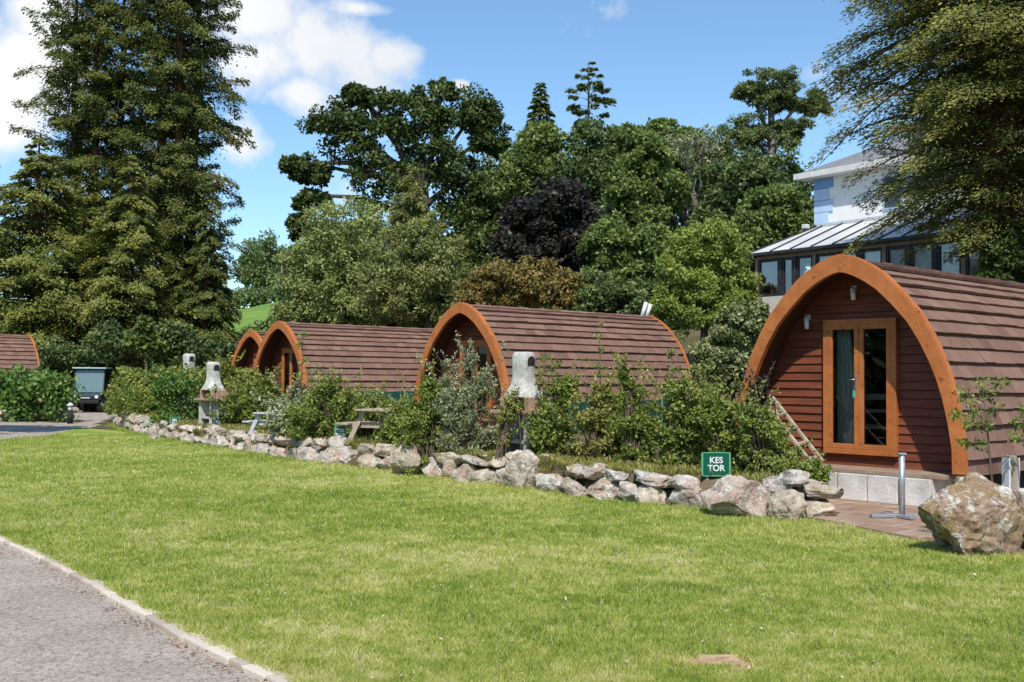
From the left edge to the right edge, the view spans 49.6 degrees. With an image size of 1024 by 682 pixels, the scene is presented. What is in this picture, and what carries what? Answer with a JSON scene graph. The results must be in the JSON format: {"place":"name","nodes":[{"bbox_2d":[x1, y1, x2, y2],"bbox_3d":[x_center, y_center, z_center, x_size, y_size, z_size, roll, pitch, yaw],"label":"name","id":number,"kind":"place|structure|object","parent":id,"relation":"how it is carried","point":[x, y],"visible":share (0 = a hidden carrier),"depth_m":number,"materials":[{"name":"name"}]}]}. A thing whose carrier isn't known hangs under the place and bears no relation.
{"place":"outdoors","nodes":[
{"label":"outdoors","id":0,"kind":"place"},
{"bbox_2d":[0,410,260,681],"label":"drive","id":1,"kind":"structure","parent":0,"point":[50,632],"depth_m":6.95,"materials":[{"name":"concrete"}]},
{"bbox_2d":[72,367,112,411],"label":"utility buggy","id":2,"kind":"object","parent":1,"relation":"on","point":[92,395],"visible":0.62,"depth_m":48.24,"materials":[{"name":"green paint"}]},
{"bbox_2d":[0,536,295,681],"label":"kerb","id":3,"kind":"structure","parent":1,"relation":"on","point":[240,663],"depth_m":7.18,"materials":[{"name":"concrete"}]},
{"bbox_2d":[3,497,1011,681],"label":"leaf litter","id":4,"kind":"object","parent":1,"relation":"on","point":[186,646],"visible":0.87,"depth_m":7.33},
{"bbox_2d":[0,0,1011,307],"label":"sky","id":5,"kind":"structure","parent":0,"point":[682,60],"materials":[{"name":"blue"}]},
{"bbox_2d":[0,422,1023,681],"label":"lawn","id":6,"kind":"structure","parent":0,"point":[82,430],"depth_m":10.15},
{"bbox_2d":[323,446,358,463],"bbox_3d":[-3.095,2.135,20.307,0.812,0.447,0.432,-1,-2,29],"label":"boulder","id":7,"kind":"object","parent":6,"relation":"on","point":[343,454],"visible":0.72,"depth_m":20.19,"materials":[{"name":"stone"}]},
{"bbox_2d":[389,443,420,474],"bbox_3d":[-1.716,1.951,18.189,0.639,0.550,0.408,-1,-2,29],"label":"boulder","id":8,"kind":"object","parent":6,"relation":"on","point":[401,458],"visible":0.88,"depth_m":18.05,"materials":[{"name":"beige stone"}]},
{"bbox_2d":[502,449,539,487],"bbox_3d":[0.142,1.921,16.317,0.564,0.661,0.328,-1,-2,40],"label":"boulder","id":9,"kind":"object","parent":6,"relation":"on","point":[520,467],"visible":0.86,"depth_m":16.21,"materials":[{"name":"stone"}]},
{"bbox_2d":[536,473,562,491],"bbox_3d":[0.576,2.008,15.631,0.470,0.278,0.258,-1,-2,29],"label":"boulder","id":10,"kind":"object","parent":6,"relation":"on","point":[551,481],"visible":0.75,"depth_m":15.57,"materials":[{"name":"grey stone"}]},
{"bbox_2d":[660,650,768,677],"bbox_3d":[1.138,1.833,6.275,0.675,0.001,0.581,0,-2,23],"label":"bare patch","id":11,"kind":"object","parent":6,"relation":"on","point":[703,658],"visible":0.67,"depth_m":6.38,"materials":[{"name":"soil"}]},
{"bbox_2d":[700,475,769,516],"bbox_3d":[2.648,1.888,13.162,0.841,0.585,0.614,-1,-2,29],"label":"boulder","id":12,"kind":"object","parent":6,"relation":"on","point":[733,496],"visible":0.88,"depth_m":13.03,"materials":[{"name":"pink stone"}]},
{"bbox_2d":[766,489,808,519],"bbox_3d":[3.195,1.940,12.905,0.495,0.429,0.381,-1,-2,29],"label":"boulder","id":13,"kind":"object","parent":6,"relation":"on","point":[791,504],"visible":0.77,"depth_m":12.79,"materials":[{"name":"beige stone"}]},
{"bbox_2d":[918,472,1023,556],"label":"boulder","id":14,"kind":"object","parent":6,"relation":"on","point":[971,513],"visible":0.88,"depth_m":10.25,"materials":[{"name":"stone"}]},
{"bbox_2d":[1,298,1023,554],"bbox_3d":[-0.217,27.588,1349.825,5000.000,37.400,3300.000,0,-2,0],"label":"ground","id":15,"kind":"structure","parent":0,"point":[251,316],"depth_m":23.82,"materials":[{"name":"plant"}]},
{"bbox_2d":[0,334,41,407],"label":"camping pod","id":16,"kind":"object","parent":15,"relation":"on","point":[21,350],"visible":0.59,"depth_m":45.78,"materials":[{"name":"wood"}]},
{"bbox_2d":[0,362,86,422],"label":"hedge","id":17,"kind":"object","parent":15,"relation":"on","point":[51,390],"visible":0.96,"depth_m":37.94,"materials":[{"name":"plant"}]},
{"bbox_2d":[0,137,136,406],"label":"cypress tree","id":18,"kind":"object","parent":15,"relation":"on","point":[26,262],"visible":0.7,"depth_m":52.86,"materials":[{"name":"green plant"}]},
{"bbox_2d":[6,0,173,376],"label":"cypress tree","id":19,"kind":"object","parent":15,"relation":"on","point":[85,127],"visible":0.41,"depth_m":61.03,"materials":[{"name":"green plant"}]},
{"bbox_2d":[36,318,169,410],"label":"understory shrub","id":20,"kind":"object","parent":15,"relation":"on","point":[68,355],"visible":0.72,"depth_m":49.22,"materials":[{"name":"green plant"}]},
{"bbox_2d":[45,153,208,409],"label":"cypress tree","id":21,"kind":"object","parent":15,"relation":"on","point":[132,249],"visible":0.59,"depth_m":52.95,"materials":[{"name":"green plant"}]},
{"bbox_2d":[101,370,178,417],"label":"shrub","id":22,"kind":"object","parent":15,"relation":"on","point":[150,404],"visible":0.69,"depth_m":32.64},
{"bbox_2d":[122,314,171,370],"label":"young sycamore","id":23,"kind":"object","parent":15,"relation":"on","point":[138,340],"visible":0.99,"depth_m":47.73,"materials":[{"name":"green plant"}]},
{"bbox_2d":[148,358,200,423],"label":"shrub","id":24,"kind":"object","parent":15,"relation":"on","point":[180,390],"visible":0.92,"depth_m":28.83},
{"bbox_2d":[98,0,258,339],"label":"cypress tree","id":25,"kind":"object","parent":15,"relation":"on","point":[182,120],"visible":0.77,"depth_m":59.36,"materials":[{"name":"green plant"}]},
{"bbox_2d":[100,363,263,415],"bbox_3d":[-10.484,1.679,34.082,8.894,2.041,1.919,-1,-3,45],"label":"hedge","id":26,"kind":"object","parent":15,"relation":"on","point":[149,374],"visible":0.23,"depth_m":34.19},
{"bbox_2d":[145,319,237,370],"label":"understory shrub","id":27,"kind":"object","parent":15,"relation":"on","point":[185,340],"visible":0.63,"depth_m":48.38,"materials":[{"name":"green plant"}]},
{"bbox_2d":[165,212,242,368],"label":"cypress tree","id":28,"kind":"object","parent":15,"relation":"on","point":[215,302],"visible":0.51,"depth_m":54.79,"materials":[{"name":"green plant"}]},
{"bbox_2d":[194,362,231,424],"bbox_3d":[-7.168,1.288,26.564,0.552,1.578,0.902,2,-3,-41],"label":"barbecue","id":29,"kind":"object","parent":15,"relation":"on","point":[212,376],"visible":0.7,"depth_m":26.44,"materials":[{"name":"concrete"}]},
{"bbox_2d":[204,384,230,423],"bbox_3d":[-6.867,1.510,25.875,0.626,1.186,0.422,1,-2,-15],"label":"sapling","id":30,"kind":"object","parent":15,"relation":"on","point":[216,413],"visible":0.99,"depth_m":25.83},
{"bbox_2d":[194,349,249,408],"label":"shrub","id":31,"kind":"object","parent":15,"relation":"on","point":[227,370],"visible":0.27,"depth_m":29.41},
{"bbox_2d":[198,283,284,307],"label":"field hedge","id":32,"kind":"object","parent":15,"relation":"on","point":[244,297],"visible":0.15,"depth_m":184.16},
{"bbox_2d":[231,330,266,368],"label":"camping pod","id":33,"kind":"object","parent":15,"relation":"on","point":[250,341],"visible":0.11,"depth_m":42.93,"materials":[{"name":"wood"}]},
{"bbox_2d":[219,366,281,425],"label":"shrub","id":34,"kind":"object","parent":15,"relation":"on","point":[232,416],"visible":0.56,"depth_m":26.27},
{"bbox_2d":[242,412,275,434],"bbox_3d":[-5.073,1.769,23.753,1.023,0.497,0.930,0,-2,24],"label":"picnic table","id":35,"kind":"object","parent":15,"relation":"on","point":[255,422],"visible":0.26,"depth_m":23.51,"materials":[{"name":"grey wood"}]},
{"bbox_2d":[228,363,291,423],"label":"shrub","id":36,"kind":"object","parent":15,"relation":"on","point":[261,382],"visible":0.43,"depth_m":26.33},
{"bbox_2d":[230,227,295,291],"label":"tree","id":37,"kind":"object","parent":15,"relation":"on","point":[263,266],"visible":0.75,"depth_m":203.20,"materials":[{"name":"green plant"}]},
{"bbox_2d":[256,399,304,437],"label":"shrub","id":38,"kind":"object","parent":15,"relation":"on","point":[279,420],"visible":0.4,"depth_m":22.25,"materials":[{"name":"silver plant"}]},
{"bbox_2d":[250,362,318,429],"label":"shrub","id":39,"kind":"object","parent":15,"relation":"on","point":[295,388],"visible":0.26,"depth_m":23.91,"materials":[{"name":"plant"}]},
{"bbox_2d":[232,316,349,339],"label":"field hedge","id":40,"kind":"object","parent":15,"relation":"on","point":[258,323],"visible":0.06,"depth_m":99.75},
{"bbox_2d":[275,361,368,439],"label":"shrub","id":41,"kind":"object","parent":15,"relation":"on","point":[315,420],"visible":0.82,"depth_m":21.32,"materials":[{"name":"plant"}]},
{"bbox_2d":[267,193,415,326],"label":"sage tree","id":42,"kind":"object","parent":15,"relation":"on","point":[327,301],"visible":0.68,"depth_m":49.20,"materials":[{"name":"green plant"}]},
{"bbox_2d":[253,321,433,414],"bbox_3d":[-4.970,1.119,36.929,6.660,3.340,3.476,2,-3,-42],"label":"camping pod","id":43,"kind":"object","parent":15,"relation":"on","point":[379,354],"visible":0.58,"depth_m":35.51,"materials":[{"name":"wood"}]},
{"bbox_2d":[282,351,290,396],"bbox_3d":[-7.147,1.172,35.252,0.055,1.720,0.478,2,-3,-42],"label":"door","id":44,"kind":"structure","parent":43,"relation":"in","point":[286,354],"depth_m":35.30,"materials":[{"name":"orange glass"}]},
{"bbox_2d":[290,351,298,398],"bbox_3d":[-6.822,1.162,34.895,0.055,1.720,0.478,2,-3,-42],"label":"door","id":45,"kind":"structure","parent":43,"relation":"in","point":[294,365],"depth_m":34.98,"materials":[{"name":"orange glass"}]},
{"bbox_2d":[329,381,379,436],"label":"shrub","id":46,"kind":"object","parent":15,"relation":"on","point":[361,394],"visible":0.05,"depth_m":23.11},
{"bbox_2d":[335,408,391,440],"bbox_3d":[-2.356,1.602,20.758,1.419,0.675,1.290,0,-2,21],"label":"picnic table","id":47,"kind":"object","parent":15,"relation":"on","point":[357,423],"visible":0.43,"depth_m":20.41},
{"bbox_2d":[346,380,392,437],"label":"shrub","id":48,"kind":"object","parent":15,"relation":"on","point":[371,417],"visible":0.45,"depth_m":21.39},
{"bbox_2d":[356,390,413,414],"bbox_3d":[-2.776,2.023,36.106,5.585,0.860,0.094,2,-3,-42],"label":"fence","id":49,"kind":"object","parent":15,"relation":"on","point":[395,394],"visible":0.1,"depth_m":35.23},
{"bbox_2d":[368,392,418,444],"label":"shrub","id":50,"kind":"object","parent":15,"relation":"on","point":[389,426],"visible":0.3,"depth_m":19.50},
{"bbox_2d":[277,76,514,245],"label":"oak tree","id":51,"kind":"object","parent":15,"relation":"on","point":[432,117],"visible":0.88,"depth_m":71.73,"materials":[{"name":"green plant"}]},
{"bbox_2d":[353,165,464,327],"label":"pointed tree","id":52,"kind":"object","parent":15,"relation":"on","point":[411,208],"visible":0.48,"depth_m":45.73,"materials":[{"name":"green plant"}]},
{"bbox_2d":[350,216,476,327],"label":"olive tree","id":53,"kind":"object","parent":15,"relation":"on","point":[450,283],"visible":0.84,"depth_m":44.50,"materials":[{"name":"green plant"}]},
{"bbox_2d":[380,357,457,475],"bbox_3d":[-1.554,1.247,18.186,1.202,1.956,0.724,0,-2,22],"label":"shrub","id":54,"kind":"object","parent":15,"relation":"on","point":[418,430],"visible":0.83,"depth_m":18.08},
{"bbox_2d":[120,412,778,486],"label":"weeds","id":55,"kind":"object","parent":15,"relation":"on","point":[627,465],"visible":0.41,"depth_m":16.17,"materials":[{"name":"plant"}]},
{"bbox_2d":[429,372,470,451],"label":"shrub","id":56,"kind":"object","parent":15,"relation":"on","point":[438,419],"visible":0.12,"depth_m":18.42,"materials":[{"name":"green plant"}]},
{"bbox_2d":[416,330,510,455],"bbox_3d":[-0.769,0.846,17.845,1.616,2.090,0.979,0,-2,0],"label":"shrub","id":57,"kind":"object","parent":15,"relation":"on","point":[467,398],"visible":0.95,"depth_m":17.79,"materials":[{"name":"plant"}]},
{"bbox_2d":[441,222,500,293],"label":"woodland tree","id":58,"kind":"object","parent":15,"relation":"on","point":[480,254],"visible":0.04,"depth_m":68.94,"materials":[{"name":"green plant"}]},
{"bbox_2d":[113,412,843,517],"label":"stone wall","id":59,"kind":"structure","parent":15,"relation":"on","point":[686,490],"depth_m":16.86,"materials":[{"name":"stone"}]},
{"bbox_2d":[443,137,515,228],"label":"woodland tree","id":60,"kind":"object","parent":15,"relation":"on","point":[484,159],"visible":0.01,"depth_m":83.44,"materials":[{"name":"green plant"}]},
{"bbox_2d":[480,382,527,469],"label":"shrub","id":61,"kind":"object","parent":15,"relation":"on","point":[503,420],"visible":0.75,"depth_m":16.92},
{"bbox_2d":[496,388,542,449],"bbox_3d":[0.111,1.288,16.882,0.759,1.145,0.370,0,-2,14],"label":"sapling","id":62,"kind":"object","parent":15,"relation":"on","point":[502,408],"visible":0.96,"depth_m":16.90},
{"bbox_2d":[451,253,588,309],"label":"bronze shrub","id":63,"kind":"object","parent":15,"relation":"on","point":[524,286],"visible":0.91,"depth_m":38.57,"materials":[{"name":"brown plant"}]},
{"bbox_2d":[490,352,549,451],"bbox_3d":[0.174,1.002,17.470,0.582,1.664,0.951,2,-3,-41],"label":"barbecue","id":64,"kind":"object","parent":15,"relation":"on","point":[523,369],"visible":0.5,"depth_m":17.34,"materials":[{"name":"concrete"}]},
{"bbox_2d":[480,120,568,206],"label":"bright tree","id":65,"kind":"object","parent":15,"relation":"on","point":[539,143],"visible":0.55,"depth_m":59.37,"materials":[{"name":"green plant"}]},
{"bbox_2d":[517,82,570,271],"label":"narrow conifer","id":66,"kind":"object","parent":15,"relation":"on","point":[538,111],"visible":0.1,"depth_m":66.31,"materials":[{"name":"plant"}]},
{"bbox_2d":[414,302,695,433],"bbox_3d":[1.214,0.701,27.577,6.772,3.676,3.476,2,-3,-42],"label":"camping pod","id":67,"kind":"object","parent":15,"relation":"on","point":[566,337],"visible":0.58,"depth_m":26.28,"materials":[{"name":"wood"}]},
{"bbox_2d":[475,343,488,417],"bbox_3d":[-0.681,0.910,25.500,0.055,1.720,0.478,2,-3,-42],"label":"door","id":68,"kind":"structure","parent":67,"relation":"in","point":[482,349],"depth_m":25.52,"materials":[{"name":"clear glass"}]},
{"bbox_2d":[488,173,621,293],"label":"purple tree","id":69,"kind":"object","parent":15,"relation":"on","point":[536,222],"visible":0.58,"depth_m":47.37,"materials":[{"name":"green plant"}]},
{"bbox_2d":[520,352,590,456],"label":"shrub","id":70,"kind":"object","parent":15,"relation":"on","point":[555,438],"visible":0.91,"depth_m":16.86,"materials":[{"name":"plant"}]},
{"bbox_2d":[547,116,619,222],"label":"ragged tree","id":71,"kind":"object","parent":15,"relation":"on","point":[586,165],"visible":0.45,"depth_m":57.50,"materials":[{"name":"green plant"}]},
{"bbox_2d":[554,62,618,241],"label":"sparse conifer","id":72,"kind":"object","parent":15,"relation":"on","point":[598,86],"visible":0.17,"depth_m":62.27,"materials":[{"name":"plant"}]},
{"bbox_2d":[562,268,651,314],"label":"dark shrub","id":73,"kind":"object","parent":15,"relation":"on","point":[611,296],"visible":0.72,"depth_m":38.51,"materials":[{"name":"green plant"}]},
{"bbox_2d":[547,398,667,431],"bbox_3d":[2.885,1.762,26.273,6.085,0.820,0.094,2,-3,-42],"label":"fence","id":74,"kind":"object","parent":15,"relation":"on","point":[585,404],"visible":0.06,"depth_m":26.40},
{"bbox_2d":[567,364,647,459],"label":"shrub","id":75,"kind":"object","parent":15,"relation":"on","point":[603,442],"visible":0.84,"depth_m":16.29,"materials":[{"name":"plant"}]},
{"bbox_2d":[576,212,677,286],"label":"leafy tree","id":76,"kind":"object","parent":15,"relation":"on","point":[622,251],"visible":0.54,"depth_m":45.49,"materials":[{"name":"green plant"}]},
{"bbox_2d":[594,350,668,462],"bbox_3d":[1.807,0.976,15.746,1.363,1.698,0.666,0,-2,0],"label":"shrub","id":77,"kind":"object","parent":15,"relation":"on","point":[639,429],"visible":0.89,"depth_m":15.72,"materials":[{"name":"plant"}]},
{"bbox_2d":[599,128,694,229],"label":"leafy tree","id":78,"kind":"object","parent":15,"relation":"on","point":[634,194],"visible":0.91,"depth_m":53.51,"materials":[{"name":"green plant"}]},
{"bbox_2d":[605,117,691,171],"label":"woodland tree","id":79,"kind":"object","parent":15,"relation":"on","point":[620,133],"visible":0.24,"depth_m":75.71,"materials":[{"name":"green plant"}]},
{"bbox_2d":[623,276,709,330],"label":"understory shrub","id":80,"kind":"object","parent":15,"relation":"on","point":[644,286],"visible":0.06,"depth_m":42.27,"materials":[{"name":"green plant"}]},
{"bbox_2d":[621,126,733,266],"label":"leafy tree","id":81,"kind":"object","parent":15,"relation":"on","point":[628,145],"visible":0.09,"depth_m":59.94,"materials":[{"name":"green plant"}]},
{"bbox_2d":[639,360,719,469],"bbox_3d":[2.273,1.017,15.162,1.124,1.569,0.716,0,-2,0],"label":"shrub","id":82,"kind":"object","parent":15,"relation":"on","point":[675,441],"visible":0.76,"depth_m":15.08,"materials":[{"name":"plant"}]},
{"bbox_2d":[661,123,725,268],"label":"pale tree","id":83,"kind":"object","parent":15,"relation":"on","point":[683,150],"visible":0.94,"depth_m":57.29,"materials":[{"name":"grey plant"}]},
{"bbox_2d":[647,216,763,341],"bbox_3d":[5.744,-0.622,33.042,3.519,6.246,2.520,0,-2,0],"label":"yellow green tree","id":84,"kind":"object","parent":15,"relation":"on","point":[689,294],"visible":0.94,"depth_m":32.67,"materials":[{"name":"green plant"}]},
{"bbox_2d":[701,452,730,479],"bbox_3d":[2.592,1.677,14.110,0.381,0.523,0.045,1,-2,-6],"label":"name sign","id":85,"kind":"object","parent":15,"relation":"on","point":[718,462],"visible":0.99,"depth_m":14.10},
{"bbox_2d":[688,297,769,424],"bbox_3d":[4.685,0.905,23.988,1.852,3.750,1.341,0,-2,0],"label":"variegated shrub","id":86,"kind":"object","parent":15,"relation":"on","point":[726,348],"visible":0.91,"depth_m":23.72,"materials":[{"name":"green plant"}]},
{"bbox_2d":[686,363,776,474],"bbox_3d":[2.938,1.040,14.606,1.161,1.501,0.781,1,-2,-13],"label":"shrub","id":87,"kind":"object","parent":15,"relation":"on","point":[712,413],"visible":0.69,"depth_m":14.46,"materials":[{"name":"plant"}]},
{"bbox_2d":[684,146,813,274],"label":"leafy tree","id":88,"kind":"object","parent":15,"relation":"on","point":[747,172],"visible":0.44,"depth_m":51.44,"materials":[{"name":"green plant"}]},
{"bbox_2d":[738,361,774,472],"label":"shrub","id":89,"kind":"object","parent":15,"relation":"on","point":[765,392],"visible":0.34,"depth_m":14.55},
{"bbox_2d":[704,180,814,273],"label":"leafy tree","id":90,"kind":"object","parent":15,"relation":"on","point":[778,213],"visible":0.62,"depth_m":46.45,"materials":[{"name":"green plant"}]},
{"bbox_2d":[701,64,834,176],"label":"pine tree","id":91,"kind":"object","parent":15,"relation":"on","point":[775,98],"visible":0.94,"depth_m":57.98,"materials":[{"name":"green plant"}]},
{"bbox_2d":[733,373,835,484],"bbox_3d":[3.383,1.106,13.871,1.191,1.440,1.062,0,-2,0],"label":"shrub","id":92,"kind":"object","parent":15,"relation":"on","point":[762,421],"visible":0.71,"depth_m":13.95,"materials":[{"name":"plant"}]},
{"bbox_2d":[778,469,828,502],"bbox_3d":[3.574,1.853,13.726,0.602,0.608,1.445,0,-2,10],"label":"rock","id":93,"kind":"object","parent":15,"relation":"on","point":[796,479],"depth_m":13.15,"materials":[{"name":"grey stone"}]},
{"bbox_2d":[736,254,1023,506],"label":"camping pod","id":94,"kind":"object","parent":15,"relation":"on","point":[840,336],"visible":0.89,"depth_m":15.15,"materials":[{"name":"wood"}]},
{"bbox_2d":[828,324,858,448],"bbox_3d":[4.603,0.632,15.441,0.113,1.720,0.478,2,-3,-42],"label":"door","id":95,"kind":"structure","parent":94,"relation":"in","point":[831,328],"depth_m":15.48,"materials":[{"name":"brown wood"}]},
{"bbox_2d":[859,323,890,450],"bbox_3d":[4.949,0.624,15.105,0.055,1.720,0.478,2,-3,-42],"label":"door","id":96,"kind":"structure","parent":94,"relation":"in","point":[862,327],"depth_m":15.13,"materials":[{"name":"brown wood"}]},
{"bbox_2d":[865,394,885,445],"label":"shelves","id":97,"kind":"object","parent":94,"relation":"in","point":[875,396],"visible":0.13,"depth_m":15.99,"materials":[{"name":"white paint"}]},
{"bbox_2d":[793,125,1022,275],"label":"house","id":98,"kind":"structure","parent":15,"relation":"on","point":[833,202],"depth_m":38.24,"materials":[{"name":"white paint"}]},
{"bbox_2d":[745,202,1022,314],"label":"conservatory","id":99,"kind":"object","parent":98,"relation":"attached to","point":[780,265],"visible":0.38,"depth_m":36.16,"materials":[{"name":"metal"}]},
{"bbox_2d":[758,259,778,296],"bbox_3d":[8.749,-2.142,37.704,0.080,1.240,0.900,2,-2,-36],"label":"window","id":100,"kind":"structure","parent":99,"relation":"in","point":[763,264],"depth_m":37.88,"materials":[{"name":"black glass"}]},
{"bbox_2d":[760,259,805,296],"bbox_3d":[9.487,-2.112,38.877,2.380,1.390,0.090,2,-2,-36],"label":"window","id":101,"kind":"structure","parent":99,"relation":"in","point":[771,278],"depth_m":38.61,"materials":[{"name":"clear glass"}]},
{"bbox_2d":[782,257,792,294],"bbox_3d":[9.231,-2.160,37.037,0.080,1.240,0.460,2,-2,-36],"label":"window","id":102,"kind":"structure","parent":99,"relation":"in","point":[791,258],"depth_m":37.16,"materials":[{"name":"glass"}]},
{"bbox_2d":[807,0,1023,270],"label":"yew tree","id":103,"kind":"object","parent":15,"relation":"on","point":[982,84],"visible":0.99,"depth_m":27.25,"materials":[{"name":"green plant"}]},
{"bbox_2d":[947,375,1010,481],"bbox_3d":[4.556,1.213,10.874,0.696,1.765,0.319,1,-2,-10],"label":"sapling","id":104,"kind":"object","parent":15,"relation":"on","point":[967,424],"visible":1,"depth_m":10.89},
{"bbox_2d":[974,226,1023,282],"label":"dark shrub","id":105,"kind":"object","parent":15,"relation":"on","point":[1002,258],"visible":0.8,"depth_m":26.36,"materials":[{"name":"green plant"}]},
{"bbox_2d":[1002,455,1019,490],"bbox_3d":[4.923,1.522,10.950,0.130,0.780,0.105,1,-2,-17],"label":"timber post","id":106,"kind":"object","parent":15,"relation":"on","point":[1011,471],"visible":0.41,"depth_m":10.92,"materials":[{"name":"white paint"}]},
{"bbox_2d":[1006,401,1023,445],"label":"sapling","id":107,"kind":"object","parent":15,"relation":"on","point":[1014,437],"visible":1,"depth_m":10.77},
{"bbox_2d":[811,499,935,540],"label":"patio","id":108,"kind":"structure","parent":0,"point":[852,512],"depth_m":12.67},
{"bbox_2d":[769,396,823,461],"bbox_3d":[3.748,1.322,14.866,0.400,1.139,1.004,2,-2,-35],"label":"timber ladder","id":109,"kind":"object","parent":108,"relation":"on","point":[796,428],"visible":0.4,"depth_m":14.90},
{"bbox_2d":[869,453,916,519],"bbox_3d":[4.427,1.669,12.872,0.505,0.746,0.389,0,-2,25],"label":"metal post","id":110,"kind":"object","parent":108,"relation":"on","point":[904,515],"visible":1,"depth_m":12.82,"materials":[{"name":"metal"}]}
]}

